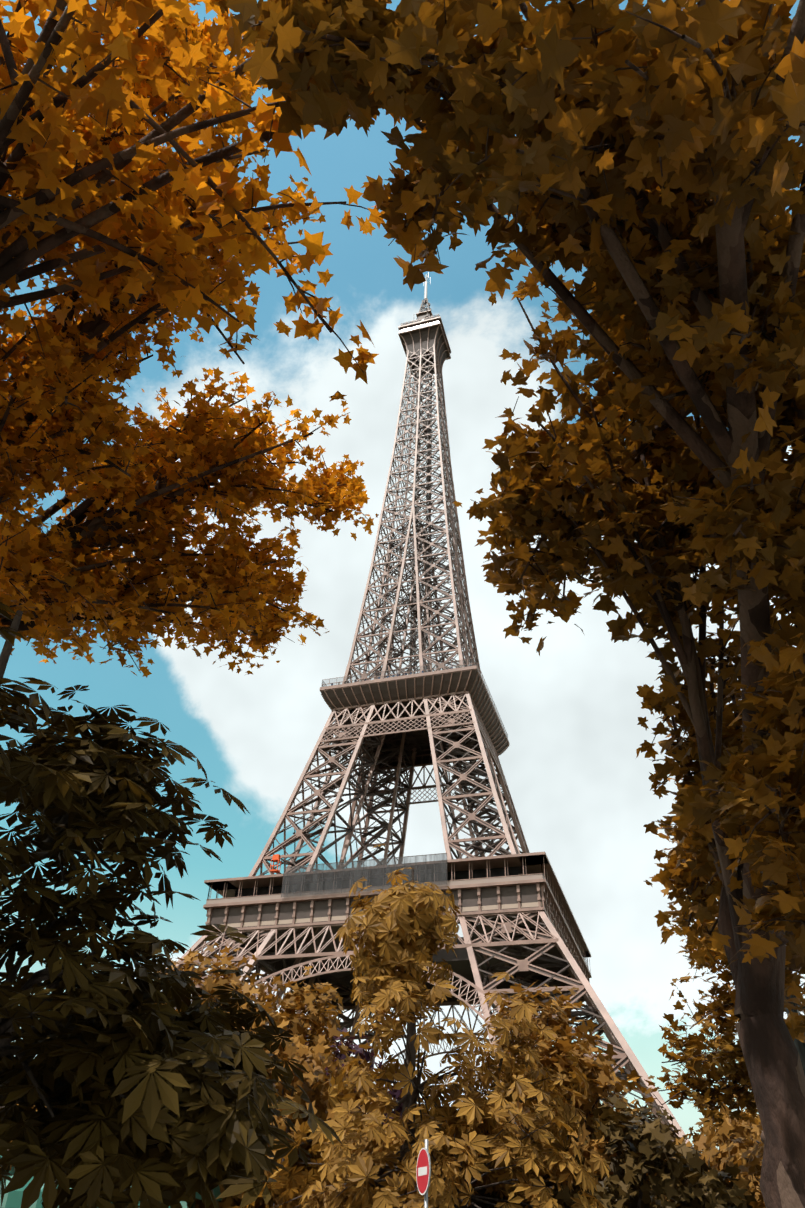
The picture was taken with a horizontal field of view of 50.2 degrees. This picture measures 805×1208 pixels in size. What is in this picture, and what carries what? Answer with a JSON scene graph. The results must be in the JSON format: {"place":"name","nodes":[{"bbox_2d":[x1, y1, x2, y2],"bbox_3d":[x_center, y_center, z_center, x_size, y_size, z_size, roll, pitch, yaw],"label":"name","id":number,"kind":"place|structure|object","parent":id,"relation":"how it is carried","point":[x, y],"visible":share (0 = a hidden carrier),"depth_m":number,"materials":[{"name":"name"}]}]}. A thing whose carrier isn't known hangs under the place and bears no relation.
{"place":"outdoors","nodes":[
{"label":"outdoors","id":0,"kind":"place"},
{"bbox_2d":[0,0,804,1149],"label":"sky","id":1,"kind":"structure","parent":0,"point":[581,794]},
{"bbox_3d":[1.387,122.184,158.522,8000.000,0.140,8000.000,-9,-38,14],"label":"road","id":2,"kind":"structure","parent":0,"visible":0},
{"bbox_2d":[0,1155,221,1207],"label":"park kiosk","id":3,"kind":"object","parent":2,"relation":"on","point":[12,1199],"visible":0.1,"depth_m":18.39,"materials":[{"name":"teal"}]},
{"bbox_2d":[6,1003,288,1207],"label":"tree","id":4,"kind":"object","parent":2,"relation":"on","point":[222,1190],"depth_m":22.54,"materials":[{"name":"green plant"}]},
{"bbox_2d":[0,602,342,1207],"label":"chestnut","id":5,"kind":"object","parent":2,"relation":"on","point":[128,1088],"visible":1,"depth_m":4.78,"materials":[{"name":"green plant"}]},
{"bbox_2d":[0,0,426,676],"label":"plane tree","id":6,"kind":"object","parent":2,"relation":"on","point":[128,204],"visible":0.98,"depth_m":9.12,"materials":[{"name":"orange plant"}]},
{"bbox_2d":[157,941,390,1207],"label":"tree","id":7,"kind":"object","parent":2,"relation":"on","point":[210,982],"visible":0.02,"depth_m":28.97,"materials":[{"name":"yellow plant"}]},
{"bbox_2d":[219,966,392,1207],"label":"tree","id":8,"kind":"object","parent":2,"relation":"on","point":[314,1087],"visible":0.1,"depth_m":24.69,"materials":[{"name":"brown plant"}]},
{"bbox_2d":[283,1027,424,1201],"bbox_3d":[-3.043,20.869,30.830,9.620,10.517,9.833,-9,-38,14],"label":"purple tree","id":9,"kind":"object","parent":2,"relation":"on","point":[367,1055],"visible":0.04,"depth_m":32.72,"materials":[{"name":"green plant"}]},
{"bbox_2d":[416,1139,430,1207],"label":"no entry sign","id":10,"kind":"object","parent":2,"relation":"on","point":[423,1171],"visible":1,"depth_m":14.00,"materials":[{"name":"red metal"}]},
{"bbox_2d":[160,272,688,1142],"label":"eiffel tower","id":11,"kind":"structure","parent":2,"relation":"on","point":[516,920],"depth_m":205.24,"materials":[{"name":"metal"}]},
{"bbox_2d":[247,844,610,1207],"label":"chestnut","id":12,"kind":"object","parent":2,"relation":"on","point":[404,930],"visible":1,"depth_m":19.47,"materials":[{"name":"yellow plant"}]},
{"bbox_2d":[214,0,804,1207],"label":"plane tree","id":13,"kind":"object","parent":2,"relation":"on","point":[640,162],"visible":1,"depth_m":7.03,"materials":[{"name":"brown plant"}]},
{"bbox_2d":[428,1103,663,1207],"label":"tree","id":14,"kind":"object","parent":2,"relation":"on","point":[646,1198],"visible":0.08,"depth_m":20.54,"materials":[{"name":"brown plant"}]},
{"bbox_2d":[480,981,676,1203],"bbox_3d":[4.089,15.759,24.241,7.169,9.517,7.246,-25,-45,31],"label":"tree","id":15,"kind":"object","parent":2,"relation":"on","point":[601,1075],"visible":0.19,"depth_m":23.99,"materials":[{"name":"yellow plant"}]},
{"bbox_2d":[509,1093,756,1207],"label":"tree","id":16,"kind":"object","parent":2,"relation":"on","point":[688,1180],"visible":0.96,"depth_m":19.25,"materials":[{"name":"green plant"}]},
{"bbox_2d":[618,1096,702,1169],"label":"tree","id":17,"kind":"object","parent":2,"relation":"on","point":[668,1117],"visible":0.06,"depth_m":87.00,"materials":[{"name":"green plant"}]},
{"bbox_2d":[666,1127,717,1159],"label":"tree","id":18,"kind":"object","parent":2,"relation":"on","point":[696,1133],"depth_m":93.15,"materials":[{"name":"green plant"}]},
{"bbox_2d":[626,894,804,1135],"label":"plane tree","id":19,"kind":"object","parent":2,"relation":"on","point":[727,1052],"visible":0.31,"depth_m":19.71,"materials":[{"name":"brown plant"}]},
{"bbox_2d":[675,1087,765,1207],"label":"tree","id":20,"kind":"object","parent":2,"relation":"on","point":[741,1150],"visible":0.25,"depth_m":22.18,"materials":[{"name":"yellow plant"}]},
{"bbox_2d":[711,1109,760,1181],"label":"tree","id":21,"kind":"object","parent":2,"relation":"on","point":[752,1136],"depth_m":77.13,"materials":[{"name":"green plant"}]},
{"bbox_2d":[784,968,804,1074],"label":"plane tree","id":22,"kind":"object","parent":2,"relation":"on","point":[799,1045],"visible":0.04,"depth_m":11.55,"materials":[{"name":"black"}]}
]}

